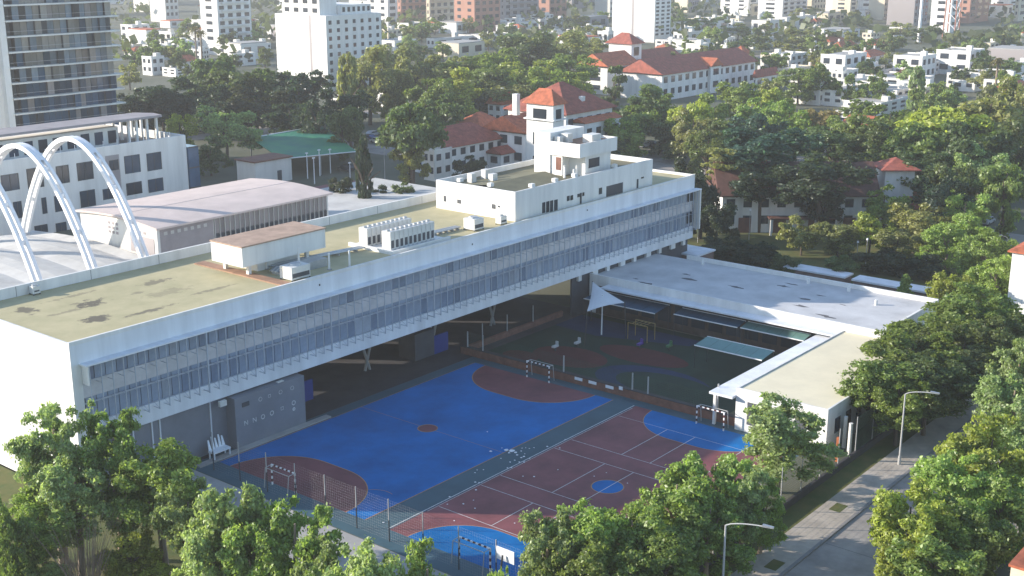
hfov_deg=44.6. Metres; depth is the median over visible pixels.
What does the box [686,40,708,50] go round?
house
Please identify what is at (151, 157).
window
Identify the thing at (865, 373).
tree
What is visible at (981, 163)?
tree
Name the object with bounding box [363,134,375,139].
parked car
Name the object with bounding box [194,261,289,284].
tiled walkway
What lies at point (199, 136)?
side street
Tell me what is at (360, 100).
tree
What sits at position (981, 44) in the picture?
tree
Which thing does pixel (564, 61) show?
tree
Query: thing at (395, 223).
chiller unit
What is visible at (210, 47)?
house
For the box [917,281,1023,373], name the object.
tree
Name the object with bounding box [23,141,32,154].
window
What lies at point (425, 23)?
tree
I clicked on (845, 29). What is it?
distant building
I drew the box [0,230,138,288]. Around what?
podium hall
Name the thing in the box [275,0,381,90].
apartment tower
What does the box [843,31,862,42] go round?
tree
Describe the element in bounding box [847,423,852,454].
gate pillar
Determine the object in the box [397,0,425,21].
apartment tower
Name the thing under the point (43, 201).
window
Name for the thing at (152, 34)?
tree
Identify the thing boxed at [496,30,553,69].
tree
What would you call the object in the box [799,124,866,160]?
tree
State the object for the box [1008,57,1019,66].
tree
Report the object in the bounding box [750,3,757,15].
distant building
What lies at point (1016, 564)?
street corner house
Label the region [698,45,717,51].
tree
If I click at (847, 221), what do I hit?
door
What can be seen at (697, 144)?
tree
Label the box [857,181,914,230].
tree
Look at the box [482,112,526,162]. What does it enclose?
white house
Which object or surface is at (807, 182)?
tree
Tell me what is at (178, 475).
tree
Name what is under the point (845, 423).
gate pillar
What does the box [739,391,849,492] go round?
tree
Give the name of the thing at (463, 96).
tree
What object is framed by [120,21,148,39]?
house
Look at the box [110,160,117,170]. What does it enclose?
window
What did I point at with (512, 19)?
house
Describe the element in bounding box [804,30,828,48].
tree
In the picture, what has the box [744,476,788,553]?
tree
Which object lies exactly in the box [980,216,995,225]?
parked car
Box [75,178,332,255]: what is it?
gym hall
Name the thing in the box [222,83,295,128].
tree
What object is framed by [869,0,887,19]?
distant building
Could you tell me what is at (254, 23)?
tree
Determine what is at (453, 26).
distant building
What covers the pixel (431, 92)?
tree
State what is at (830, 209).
tree
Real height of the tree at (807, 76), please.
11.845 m
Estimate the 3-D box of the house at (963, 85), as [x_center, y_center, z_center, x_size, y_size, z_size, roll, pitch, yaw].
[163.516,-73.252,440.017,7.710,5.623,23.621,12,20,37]
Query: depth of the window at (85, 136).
234.28 m
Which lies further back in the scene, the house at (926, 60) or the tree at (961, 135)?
the house at (926, 60)
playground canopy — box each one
[583,292,669,334]
[673,307,745,338]
[694,336,773,367]
[740,321,810,344]
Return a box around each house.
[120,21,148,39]
[122,44,138,55]
[141,52,164,75]
[142,42,176,59]
[159,29,174,42]
[162,64,193,76]
[168,37,192,47]
[169,55,195,66]
[189,35,202,46]
[189,46,208,60]
[191,19,200,25]
[207,44,225,54]
[227,49,255,66]
[259,38,270,51]
[382,26,400,38]
[382,36,415,50]
[397,21,426,32]
[415,122,515,173]
[423,146,451,180]
[426,32,476,47]
[456,111,496,125]
[458,31,507,40]
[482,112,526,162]
[485,88,521,117]
[501,19,538,29]
[504,15,523,21]
[530,12,553,20]
[538,16,571,28]
[542,29,563,35]
[573,23,602,34]
[598,27,613,44]
[654,41,674,48]
[655,37,674,46]
[670,25,694,36]
[673,19,728,29]
[673,29,702,37]
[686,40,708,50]
[704,34,734,47]
[707,161,879,235]
[729,19,743,27]
[730,15,744,23]
[749,35,773,48]
[751,18,784,33]
[752,66,777,90]
[760,52,787,67]
[761,49,780,56]
[769,51,806,66]
[775,12,816,30]
[777,64,810,82]
[790,80,824,105]
[810,16,823,26]
[819,50,866,77]
[822,82,857,106]
[823,34,843,45]
[831,66,858,80]
[835,39,856,47]
[835,109,880,120]
[837,74,875,85]
[843,94,907,114]
[843,115,894,124]
[855,61,884,74]
[855,77,869,85]
[862,30,879,40]
[863,47,885,61]
[865,83,908,95]
[867,37,888,49]
[873,157,921,225]
[876,71,925,83]
[882,62,892,72]
[889,25,908,36]
[892,51,936,76]
[897,75,933,84]
[909,79,934,93]
[935,59,939,73]
[936,45,984,73]
[946,69,979,86]
[953,74,993,91]
[967,68,1003,76]
[976,38,1001,49]
[983,71,1023,86]
[1001,58,1023,70]
[1007,242,1023,313]
[1008,547,1023,575]
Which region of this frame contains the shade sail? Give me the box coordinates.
[584,281,625,344]
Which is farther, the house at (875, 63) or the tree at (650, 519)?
the house at (875, 63)
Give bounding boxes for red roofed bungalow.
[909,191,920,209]
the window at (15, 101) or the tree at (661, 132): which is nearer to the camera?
the window at (15, 101)
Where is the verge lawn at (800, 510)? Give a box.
[700,336,1023,575]
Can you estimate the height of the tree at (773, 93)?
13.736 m
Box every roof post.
[327,253,331,269]
[347,250,350,266]
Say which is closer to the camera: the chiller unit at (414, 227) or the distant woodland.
the chiller unit at (414, 227)
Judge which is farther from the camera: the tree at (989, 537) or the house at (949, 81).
the house at (949, 81)
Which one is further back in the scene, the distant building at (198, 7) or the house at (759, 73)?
the distant building at (198, 7)
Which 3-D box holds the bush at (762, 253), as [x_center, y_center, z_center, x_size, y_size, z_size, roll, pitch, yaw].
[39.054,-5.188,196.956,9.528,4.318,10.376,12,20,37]
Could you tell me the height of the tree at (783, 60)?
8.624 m
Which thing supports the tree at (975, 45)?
on the ground at (304, 168)
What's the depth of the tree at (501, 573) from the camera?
83.98 m
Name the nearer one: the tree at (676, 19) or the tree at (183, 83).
the tree at (183, 83)
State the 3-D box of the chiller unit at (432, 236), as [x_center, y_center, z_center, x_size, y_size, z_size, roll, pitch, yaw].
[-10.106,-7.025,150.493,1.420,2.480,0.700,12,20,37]
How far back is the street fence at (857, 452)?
123.98 m
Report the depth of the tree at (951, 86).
360.66 m
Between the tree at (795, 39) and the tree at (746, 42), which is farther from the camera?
the tree at (795, 39)
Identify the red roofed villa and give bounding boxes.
[503,81,622,160]
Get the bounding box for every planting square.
[764,559,784,570]
[829,503,846,512]
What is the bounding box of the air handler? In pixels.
[279,261,309,281]
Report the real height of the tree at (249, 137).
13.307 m
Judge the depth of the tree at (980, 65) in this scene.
441.54 m
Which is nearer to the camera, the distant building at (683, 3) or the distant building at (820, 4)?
the distant building at (820, 4)
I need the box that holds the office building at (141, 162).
[0,112,200,235]
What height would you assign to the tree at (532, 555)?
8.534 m
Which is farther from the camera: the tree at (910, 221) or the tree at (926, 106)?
the tree at (926, 106)
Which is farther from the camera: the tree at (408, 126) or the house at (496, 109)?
the house at (496, 109)
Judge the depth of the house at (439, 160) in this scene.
270.34 m
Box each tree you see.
[0,497,41,575]
[2,398,95,565]
[8,486,90,571]
[32,449,121,575]
[78,406,144,548]
[89,523,165,575]
[105,437,201,574]
[116,92,154,129]
[117,63,141,89]
[120,85,191,131]
[123,17,142,23]
[123,47,143,66]
[137,39,164,64]
[143,21,158,27]
[145,28,165,44]
[146,476,207,554]
[154,75,232,131]
[164,36,184,49]
[164,46,186,57]
[165,113,198,144]
[167,52,186,66]
[171,506,252,575]
[174,40,194,56]
[175,18,199,34]
[176,33,192,40]
[176,61,194,78]
[184,482,270,566]
[186,54,240,96]
[188,26,202,58]
[191,92,242,135]
[193,30,208,58]
[193,103,268,157]
[198,135,234,175]
[204,69,269,124]
[208,505,294,575]
[216,30,243,44]
[220,52,242,67]
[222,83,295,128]
[239,65,302,108]
[242,494,351,575]
[244,30,263,40]
[251,21,261,29]
[252,29,265,39]
[256,47,274,67]
[258,13,274,24]
[260,102,304,133]
[269,69,335,121]
[289,533,340,575]
[293,86,337,134]
[304,565,380,575]
[322,537,406,575]
[325,105,364,161]
[328,176,353,193]
[331,89,371,147]
[332,52,364,142]
[336,44,404,124]
[350,133,379,198]
[356,44,398,83]
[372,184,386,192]
[374,99,449,183]
[380,61,413,120]
[387,142,431,182]
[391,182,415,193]
[394,47,440,99]
[395,41,415,53]
[396,536,446,575]
[399,24,417,38]
[399,34,417,48]
[399,42,417,58]
[403,53,473,101]
[403,78,455,108]
[409,21,435,36]
[411,44,433,62]
[415,25,428,42]
[425,90,464,125]
[426,17,447,34]
[431,66,483,116]
[433,41,452,60]
[437,56,500,102]
[452,155,487,175]
[462,17,474,33]
[462,69,508,116]
[464,65,531,102]
[470,47,523,67]
[479,31,495,50]
[483,15,494,30]
[486,84,534,101]
[487,565,508,575]
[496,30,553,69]
[496,58,558,80]
[501,22,517,31]
[517,506,577,575]
[524,29,593,71]
[524,66,576,91]
[526,24,548,34]
[533,535,615,575]
[539,496,641,574]
[546,15,562,27]
[546,53,601,88]
[563,14,581,27]
[568,37,608,57]
[571,71,596,93]
[572,15,600,25]
[574,27,588,40]
[577,542,656,575]
[584,24,611,34]
[597,11,611,20]
[598,498,666,575]
[601,65,627,113]
[603,118,647,156]
[606,519,714,575]
[611,134,629,154]
[613,104,663,147]
[619,85,673,140]
[638,83,676,111]
[639,461,714,547]
[648,119,682,154]
[661,140,687,159]
[665,99,714,154]
[667,487,756,575]
[669,105,721,162]
[671,2,687,13]
[671,12,688,21]
[672,157,706,183]
[680,36,693,53]
[682,121,729,185]
[682,450,754,550]
[683,18,701,27]
[683,41,714,48]
[683,48,698,53]
[687,169,720,238]
[692,190,709,234]
[697,92,729,122]
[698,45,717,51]
[699,18,717,28]
[700,147,737,196]
[700,202,739,243]
[703,26,723,38]
[703,27,723,46]
[710,119,741,161]
[712,459,770,544]
[715,14,730,22]
[715,81,762,118]
[719,124,831,165]
[720,22,751,39]
[724,112,789,152]
[726,36,753,50]
[728,160,790,232]
[734,96,784,130]
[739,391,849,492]
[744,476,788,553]
[748,87,796,118]
[749,27,771,42]
[749,51,759,64]
[750,35,771,52]
[757,78,787,103]
[758,19,773,34]
[760,52,782,68]
[761,11,774,19]
[761,98,811,136]
[769,53,790,67]
[769,149,878,235]
[771,40,807,51]
[772,67,817,104]
[775,214,824,255]
[783,28,813,47]
[789,7,808,15]
[794,188,848,223]
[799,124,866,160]
[803,6,821,12]
[803,37,827,54]
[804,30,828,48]
[805,108,840,149]
[806,62,842,95]
[807,51,827,64]
[816,221,860,256]
[822,29,840,40]
[822,43,841,53]
[826,111,862,157]
[832,357,925,432]
[835,72,867,99]
[837,46,856,51]
[838,98,877,116]
[841,118,888,161]
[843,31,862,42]
[843,40,860,50]
[843,103,921,147]
[844,211,891,252]
[845,11,855,18]
[848,16,865,27]
[852,58,882,74]
[853,37,875,50]
[855,75,889,94]
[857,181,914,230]
[857,324,967,368]
[858,81,895,99]
[866,476,963,564]
[869,378,942,446]
[870,69,887,86]
[870,120,953,168]
[873,228,925,258]
[873,530,930,575]
[875,51,893,68]
[876,33,899,52]
[876,142,959,186]
[877,32,907,48]
[881,349,982,435]
[881,511,988,575]
[883,301,1000,352]
[887,202,954,253]
[888,21,912,36]
[894,59,913,79]
[894,105,994,148]
[906,65,925,110]
[907,26,936,43]
[908,87,956,117]
[908,322,1014,399]
[909,449,1004,524]
[910,175,975,233]
[914,220,970,268]
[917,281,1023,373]
[920,103,946,118]
[923,270,978,324]
[924,24,943,38]
[924,162,981,211]
[925,81,945,99]
[933,118,1016,175]
[933,412,1023,507]
[934,42,947,53]
[935,89,968,117]
[938,493,1023,575]
[941,189,992,240]
[942,31,962,47]
[943,83,963,107]
[949,226,1018,288]
[950,66,970,89]
[952,141,1014,199]
[956,94,1023,143]
[957,466,1023,556]
[959,39,984,47]
[960,39,978,47]
[965,68,1002,89]
[965,254,1011,302]
[968,60,993,75]
[970,31,1002,41]
[970,55,1003,68]
[971,373,1023,458]
[972,50,986,65]
[975,310,1023,367]
[976,36,989,48]
[976,84,998,98]
[977,117,1023,173]
[977,162,1023,239]
[978,41,990,55]
[981,338,1023,403]
[985,67,1007,77]
[987,75,1023,116]
[989,58,1006,84]
[994,71,1021,85]
[997,34,1023,45]
[999,37,1014,44]
[1001,60,1023,75]
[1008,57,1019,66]
[1009,23,1023,40]
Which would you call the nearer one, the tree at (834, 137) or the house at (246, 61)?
the tree at (834, 137)
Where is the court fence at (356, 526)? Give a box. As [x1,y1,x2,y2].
[211,432,520,575]
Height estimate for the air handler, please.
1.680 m
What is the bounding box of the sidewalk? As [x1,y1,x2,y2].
[730,385,1004,575]
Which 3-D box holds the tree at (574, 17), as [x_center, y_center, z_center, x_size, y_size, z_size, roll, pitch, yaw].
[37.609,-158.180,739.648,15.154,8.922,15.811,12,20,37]
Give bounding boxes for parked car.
[337,164,354,171]
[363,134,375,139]
[366,130,379,135]
[640,141,650,147]
[646,140,656,146]
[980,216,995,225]
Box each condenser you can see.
[29,283,40,295]
[463,215,483,231]
[495,214,506,224]
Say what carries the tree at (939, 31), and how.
on the ground at (304, 168)
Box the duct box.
[293,256,326,269]
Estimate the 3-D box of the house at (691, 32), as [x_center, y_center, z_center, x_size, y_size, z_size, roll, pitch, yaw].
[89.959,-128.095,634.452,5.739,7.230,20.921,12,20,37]
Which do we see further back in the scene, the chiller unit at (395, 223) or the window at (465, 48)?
the window at (465, 48)
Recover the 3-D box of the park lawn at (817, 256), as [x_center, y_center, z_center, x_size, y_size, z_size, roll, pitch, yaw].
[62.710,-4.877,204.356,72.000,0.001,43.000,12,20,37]
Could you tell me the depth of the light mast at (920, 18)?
635.27 m
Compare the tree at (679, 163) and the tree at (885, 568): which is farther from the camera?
the tree at (679, 163)
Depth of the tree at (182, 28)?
664.97 m
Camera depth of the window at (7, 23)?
263.66 m
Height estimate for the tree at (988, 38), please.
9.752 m
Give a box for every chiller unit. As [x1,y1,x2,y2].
[359,226,371,245]
[366,225,375,245]
[370,223,380,244]
[375,222,384,242]
[380,221,389,229]
[382,229,394,249]
[385,220,393,228]
[389,219,397,227]
[390,228,398,248]
[394,218,402,226]
[394,227,403,247]
[398,217,406,224]
[399,226,407,246]
[403,216,410,223]
[403,225,412,245]
[407,224,416,244]
[411,222,421,243]
[416,221,425,241]
[421,220,429,240]
[425,219,434,239]
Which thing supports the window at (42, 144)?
in the office building at (141, 162)
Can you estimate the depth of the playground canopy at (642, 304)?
166.94 m
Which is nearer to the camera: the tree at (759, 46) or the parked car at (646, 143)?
the parked car at (646, 143)
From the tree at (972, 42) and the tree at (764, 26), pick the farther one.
the tree at (764, 26)
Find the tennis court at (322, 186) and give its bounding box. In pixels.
[315,180,355,188]
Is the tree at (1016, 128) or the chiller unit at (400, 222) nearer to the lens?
the chiller unit at (400, 222)
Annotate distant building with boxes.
[110,0,124,3]
[128,27,161,43]
[133,0,149,11]
[160,19,183,27]
[197,5,200,18]
[227,40,266,58]
[271,26,275,40]
[349,0,366,2]
[438,39,484,57]
[439,21,468,33]
[558,35,600,47]
[568,0,587,8]
[577,15,607,26]
[595,0,612,17]
[672,37,713,52]
[675,0,700,11]
[689,0,698,11]
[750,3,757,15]
[807,0,825,10]
[817,11,840,24]
[821,27,859,37]
[825,0,831,10]
[856,9,869,18]
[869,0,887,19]
[886,0,928,25]
[987,45,1023,62]
[989,4,1012,17]
[1020,32,1023,42]
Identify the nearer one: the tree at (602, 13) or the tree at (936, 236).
the tree at (936, 236)
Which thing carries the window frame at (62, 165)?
in the office building at (141, 162)
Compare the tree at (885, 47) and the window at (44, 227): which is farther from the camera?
the tree at (885, 47)
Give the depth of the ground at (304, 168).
361.47 m
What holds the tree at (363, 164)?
on the ground at (304, 168)
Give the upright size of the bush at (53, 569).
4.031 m
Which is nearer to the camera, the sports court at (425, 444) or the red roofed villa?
the sports court at (425, 444)
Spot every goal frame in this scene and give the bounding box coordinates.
[264,464,296,496]
[451,536,490,575]
[526,359,553,382]
[696,404,727,430]
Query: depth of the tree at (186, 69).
448.30 m
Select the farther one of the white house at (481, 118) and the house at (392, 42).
the house at (392, 42)
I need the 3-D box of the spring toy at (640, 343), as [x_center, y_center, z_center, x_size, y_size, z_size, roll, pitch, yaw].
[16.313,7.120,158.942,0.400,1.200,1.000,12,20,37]
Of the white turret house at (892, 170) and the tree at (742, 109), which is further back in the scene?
the tree at (742, 109)
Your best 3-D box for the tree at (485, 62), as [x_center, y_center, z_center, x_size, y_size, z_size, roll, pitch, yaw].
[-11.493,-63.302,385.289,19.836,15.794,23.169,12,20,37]
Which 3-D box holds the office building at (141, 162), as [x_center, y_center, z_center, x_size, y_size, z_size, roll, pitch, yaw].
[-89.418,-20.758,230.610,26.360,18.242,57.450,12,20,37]
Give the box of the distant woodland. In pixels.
[110,0,1023,63]
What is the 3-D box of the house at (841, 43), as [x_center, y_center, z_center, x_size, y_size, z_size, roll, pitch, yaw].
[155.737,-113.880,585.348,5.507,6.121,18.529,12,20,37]
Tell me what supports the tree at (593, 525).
on the ground at (304, 168)
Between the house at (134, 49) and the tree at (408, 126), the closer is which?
the tree at (408, 126)
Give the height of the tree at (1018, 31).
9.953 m
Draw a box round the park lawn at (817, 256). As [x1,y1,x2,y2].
[687,226,1011,305]
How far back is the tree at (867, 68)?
450.20 m
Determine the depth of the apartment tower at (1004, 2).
869.09 m
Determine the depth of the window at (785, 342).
156.02 m
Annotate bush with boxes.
[0,544,72,575]
[139,562,187,575]
[699,235,754,258]
[714,252,751,264]
[728,240,779,267]
[768,253,803,273]
[824,253,859,281]
[848,245,909,275]
[895,252,952,279]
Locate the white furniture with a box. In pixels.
[207,434,230,459]
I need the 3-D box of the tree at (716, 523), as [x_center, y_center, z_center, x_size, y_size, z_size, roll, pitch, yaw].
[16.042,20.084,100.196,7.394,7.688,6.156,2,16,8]
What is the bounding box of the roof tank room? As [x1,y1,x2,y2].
[209,221,325,274]
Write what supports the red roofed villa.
on the ground at (304, 168)
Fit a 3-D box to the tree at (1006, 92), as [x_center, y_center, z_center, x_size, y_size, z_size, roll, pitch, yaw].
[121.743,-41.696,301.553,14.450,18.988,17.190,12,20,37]
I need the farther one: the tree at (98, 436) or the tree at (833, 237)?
the tree at (833, 237)
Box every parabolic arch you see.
[0,142,97,268]
[0,183,41,281]
[21,136,148,257]
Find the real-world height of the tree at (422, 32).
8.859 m
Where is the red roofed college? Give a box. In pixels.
[579,32,757,99]
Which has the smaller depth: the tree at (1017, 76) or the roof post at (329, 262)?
the roof post at (329, 262)
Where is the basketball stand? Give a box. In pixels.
[496,546,513,572]
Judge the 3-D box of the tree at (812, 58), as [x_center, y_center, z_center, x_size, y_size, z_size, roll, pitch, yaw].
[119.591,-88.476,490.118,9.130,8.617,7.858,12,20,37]
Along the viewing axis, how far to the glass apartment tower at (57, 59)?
272.46 m
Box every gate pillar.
[842,416,847,447]
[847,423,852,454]
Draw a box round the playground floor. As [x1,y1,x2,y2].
[489,312,778,412]
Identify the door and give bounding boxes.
[277,170,281,179]
[738,218,750,232]
[773,220,785,232]
[808,220,814,229]
[843,218,855,232]
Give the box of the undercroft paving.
[8,296,587,471]
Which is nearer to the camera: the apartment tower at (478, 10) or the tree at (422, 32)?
the tree at (422, 32)
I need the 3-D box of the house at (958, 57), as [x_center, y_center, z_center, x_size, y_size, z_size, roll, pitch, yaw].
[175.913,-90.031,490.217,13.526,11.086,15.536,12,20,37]
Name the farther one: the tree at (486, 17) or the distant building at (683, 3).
the distant building at (683, 3)
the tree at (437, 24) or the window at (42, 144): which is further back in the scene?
the tree at (437, 24)
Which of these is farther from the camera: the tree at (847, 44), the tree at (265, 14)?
the tree at (265, 14)
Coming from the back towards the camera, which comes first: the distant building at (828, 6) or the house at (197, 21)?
the distant building at (828, 6)
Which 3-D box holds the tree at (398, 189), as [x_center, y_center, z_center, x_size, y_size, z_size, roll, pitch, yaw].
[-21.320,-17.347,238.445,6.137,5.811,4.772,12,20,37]
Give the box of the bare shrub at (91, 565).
[33,494,122,575]
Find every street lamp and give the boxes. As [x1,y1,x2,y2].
[722,523,773,575]
[897,391,939,464]
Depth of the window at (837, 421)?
127.53 m
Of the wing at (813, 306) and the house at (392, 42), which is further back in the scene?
the house at (392, 42)
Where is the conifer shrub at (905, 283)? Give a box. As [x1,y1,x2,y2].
[896,274,914,294]
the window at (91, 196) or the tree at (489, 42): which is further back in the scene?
the tree at (489, 42)
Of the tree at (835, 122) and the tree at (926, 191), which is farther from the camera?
the tree at (835, 122)
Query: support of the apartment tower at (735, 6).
on the ground at (304, 168)
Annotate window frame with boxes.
[0,173,19,190]
[13,201,22,217]
[26,168,43,188]
[41,197,47,213]
[55,165,69,182]
[76,161,93,180]
[80,189,95,207]
[124,154,140,173]
[126,181,142,195]
[146,152,161,169]
[148,177,163,191]
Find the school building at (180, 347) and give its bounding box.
[0,125,701,491]
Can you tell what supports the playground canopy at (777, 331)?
on the playground floor
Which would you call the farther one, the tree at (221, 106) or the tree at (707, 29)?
the tree at (707, 29)
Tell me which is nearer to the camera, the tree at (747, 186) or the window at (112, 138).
the tree at (747, 186)
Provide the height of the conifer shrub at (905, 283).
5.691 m
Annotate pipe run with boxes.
[269,246,364,266]
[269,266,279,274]
[434,225,460,235]
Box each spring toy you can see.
[552,341,558,350]
[574,337,580,346]
[637,338,643,348]
[666,340,672,349]
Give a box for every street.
[165,121,1023,246]
[187,51,783,139]
[634,149,847,186]
[784,409,1017,575]
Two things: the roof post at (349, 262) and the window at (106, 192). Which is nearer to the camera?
the roof post at (349, 262)
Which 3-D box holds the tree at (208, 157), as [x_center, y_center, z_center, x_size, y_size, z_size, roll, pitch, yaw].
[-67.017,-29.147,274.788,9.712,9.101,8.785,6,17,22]
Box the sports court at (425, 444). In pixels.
[188,357,798,575]
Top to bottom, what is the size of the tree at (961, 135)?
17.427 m
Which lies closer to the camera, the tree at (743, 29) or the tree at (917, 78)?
the tree at (917, 78)
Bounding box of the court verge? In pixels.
[149,468,449,575]
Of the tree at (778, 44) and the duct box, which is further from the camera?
the tree at (778, 44)
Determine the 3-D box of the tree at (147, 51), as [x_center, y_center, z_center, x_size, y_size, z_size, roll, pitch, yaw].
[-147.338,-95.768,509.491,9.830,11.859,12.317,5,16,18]
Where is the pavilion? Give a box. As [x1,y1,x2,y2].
[234,153,292,180]
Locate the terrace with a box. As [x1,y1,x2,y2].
[322,178,435,215]
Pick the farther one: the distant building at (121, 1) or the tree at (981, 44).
the distant building at (121, 1)
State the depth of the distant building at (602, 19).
740.88 m
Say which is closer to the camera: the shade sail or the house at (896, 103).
the shade sail
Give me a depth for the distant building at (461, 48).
561.17 m
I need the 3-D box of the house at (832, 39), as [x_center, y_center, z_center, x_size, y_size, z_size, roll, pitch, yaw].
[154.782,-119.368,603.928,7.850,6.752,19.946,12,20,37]
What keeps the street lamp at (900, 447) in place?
on the sidewalk
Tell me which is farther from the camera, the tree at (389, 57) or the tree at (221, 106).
the tree at (389, 57)
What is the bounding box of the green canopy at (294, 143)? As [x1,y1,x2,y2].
[251,127,355,174]
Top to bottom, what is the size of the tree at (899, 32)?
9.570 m
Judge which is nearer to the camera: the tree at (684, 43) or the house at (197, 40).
the tree at (684, 43)
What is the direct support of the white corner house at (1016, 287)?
on the park lawn at (817, 256)
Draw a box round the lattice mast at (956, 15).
[942,0,961,36]
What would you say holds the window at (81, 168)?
in the office building at (141, 162)
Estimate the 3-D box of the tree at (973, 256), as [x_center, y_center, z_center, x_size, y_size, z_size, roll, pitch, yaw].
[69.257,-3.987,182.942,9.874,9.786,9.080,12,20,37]
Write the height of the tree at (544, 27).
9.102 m
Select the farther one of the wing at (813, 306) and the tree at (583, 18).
the tree at (583, 18)
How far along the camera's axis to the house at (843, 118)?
354.65 m
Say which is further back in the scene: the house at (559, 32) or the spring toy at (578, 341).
the house at (559, 32)
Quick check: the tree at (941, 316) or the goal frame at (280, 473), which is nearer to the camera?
the goal frame at (280, 473)
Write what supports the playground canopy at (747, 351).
on the playground floor
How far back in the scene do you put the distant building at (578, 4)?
966.12 m
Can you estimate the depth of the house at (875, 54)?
532.97 m
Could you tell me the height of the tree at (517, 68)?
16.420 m
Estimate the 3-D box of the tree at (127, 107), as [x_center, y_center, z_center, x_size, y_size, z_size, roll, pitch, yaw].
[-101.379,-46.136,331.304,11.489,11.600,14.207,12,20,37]
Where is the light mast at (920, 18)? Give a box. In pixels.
[917,0,923,42]
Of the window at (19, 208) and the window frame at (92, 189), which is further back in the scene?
the window frame at (92, 189)
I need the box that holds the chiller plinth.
[348,236,450,254]
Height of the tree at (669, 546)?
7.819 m
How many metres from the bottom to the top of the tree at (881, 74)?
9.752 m
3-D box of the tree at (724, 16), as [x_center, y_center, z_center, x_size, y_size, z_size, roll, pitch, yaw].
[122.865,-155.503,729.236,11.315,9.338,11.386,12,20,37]
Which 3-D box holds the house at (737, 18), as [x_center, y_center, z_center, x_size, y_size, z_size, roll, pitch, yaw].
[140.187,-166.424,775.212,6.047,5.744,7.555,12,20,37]
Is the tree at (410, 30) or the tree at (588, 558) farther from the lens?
the tree at (410, 30)
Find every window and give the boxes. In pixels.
[1,174,18,191]
[3,7,8,19]
[5,22,9,35]
[7,38,11,50]
[8,54,12,66]
[9,148,18,156]
[10,69,14,81]
[12,85,16,96]
[13,100,17,112]
[14,202,21,217]
[15,115,19,126]
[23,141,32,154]
[27,168,43,187]
[35,225,46,231]
[38,139,47,152]
[42,198,46,213]
[55,197,62,211]
[56,165,68,183]
[56,222,65,231]
[67,135,75,148]
[77,162,92,180]
[80,190,94,207]
[81,133,89,142]
[94,132,103,144]
[103,189,112,199]
[108,130,116,142]
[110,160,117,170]
[125,155,139,173]
[127,182,141,194]
[147,152,161,170]
[149,178,162,192]
[462,46,468,52]
[475,45,481,50]
[610,292,621,311]
[626,297,637,314]
[642,299,654,318]
[658,303,670,321]
[674,306,687,325]
[691,309,704,329]
[708,313,721,332]
[726,317,739,336]
[745,321,758,340]
[746,402,755,425]
[762,324,776,344]
[781,328,795,347]
[795,419,805,431]
[834,415,840,433]
[846,408,851,423]
[856,407,860,418]
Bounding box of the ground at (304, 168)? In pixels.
[54,0,1023,575]
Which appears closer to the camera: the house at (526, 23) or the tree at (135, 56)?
the tree at (135, 56)
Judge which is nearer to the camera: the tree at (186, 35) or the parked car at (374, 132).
the parked car at (374, 132)
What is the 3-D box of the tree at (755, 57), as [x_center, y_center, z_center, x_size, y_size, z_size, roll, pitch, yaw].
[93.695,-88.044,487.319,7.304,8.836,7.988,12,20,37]
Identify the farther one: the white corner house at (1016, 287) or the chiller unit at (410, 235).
the white corner house at (1016, 287)
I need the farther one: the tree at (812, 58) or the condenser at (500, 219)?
the tree at (812, 58)
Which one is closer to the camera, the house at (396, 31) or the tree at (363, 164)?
the tree at (363, 164)
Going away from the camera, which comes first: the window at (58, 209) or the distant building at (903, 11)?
the window at (58, 209)
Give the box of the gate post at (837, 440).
[835,437,838,461]
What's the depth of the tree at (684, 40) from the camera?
553.64 m
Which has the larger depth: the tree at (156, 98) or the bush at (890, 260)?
the tree at (156, 98)
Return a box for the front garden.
[0,464,186,575]
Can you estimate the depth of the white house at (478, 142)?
281.49 m
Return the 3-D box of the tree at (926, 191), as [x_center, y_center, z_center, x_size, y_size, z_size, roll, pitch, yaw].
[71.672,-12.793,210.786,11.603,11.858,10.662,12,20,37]
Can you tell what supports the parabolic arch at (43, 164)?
on the podium hall
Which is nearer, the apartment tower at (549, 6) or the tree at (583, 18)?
the tree at (583, 18)
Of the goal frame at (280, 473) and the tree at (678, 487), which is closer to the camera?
the tree at (678, 487)
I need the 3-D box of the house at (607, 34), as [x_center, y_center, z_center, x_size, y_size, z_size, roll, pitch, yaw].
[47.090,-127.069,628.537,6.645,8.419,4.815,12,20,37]
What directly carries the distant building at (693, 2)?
on the ground at (304, 168)
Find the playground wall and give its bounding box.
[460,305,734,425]
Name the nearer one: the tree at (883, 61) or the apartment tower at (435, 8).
the tree at (883, 61)
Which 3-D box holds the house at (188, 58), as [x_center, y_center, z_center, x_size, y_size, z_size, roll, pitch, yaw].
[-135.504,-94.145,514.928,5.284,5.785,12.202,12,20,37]
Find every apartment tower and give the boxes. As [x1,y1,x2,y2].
[0,0,125,128]
[149,0,178,21]
[200,0,251,47]
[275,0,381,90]
[367,0,397,28]
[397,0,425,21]
[426,0,453,20]
[454,0,499,32]
[500,0,538,19]
[539,0,566,16]
[612,0,670,42]
[720,0,757,15]
[757,0,806,18]
[832,0,856,23]
[857,0,868,8]
[930,0,958,32]
[958,0,989,22]
[991,0,1015,12]
[1013,0,1023,20]
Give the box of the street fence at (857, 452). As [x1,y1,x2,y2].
[695,406,909,572]
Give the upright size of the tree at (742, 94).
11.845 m
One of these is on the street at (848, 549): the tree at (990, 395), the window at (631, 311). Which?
the tree at (990, 395)
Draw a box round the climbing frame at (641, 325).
[627,319,654,340]
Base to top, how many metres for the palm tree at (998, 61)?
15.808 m
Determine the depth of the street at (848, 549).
105.96 m
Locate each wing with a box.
[589,254,938,353]
[709,330,909,443]
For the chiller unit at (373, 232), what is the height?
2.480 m
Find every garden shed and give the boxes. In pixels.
[681,244,715,258]
[783,264,853,282]
[851,275,930,296]
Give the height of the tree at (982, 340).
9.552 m

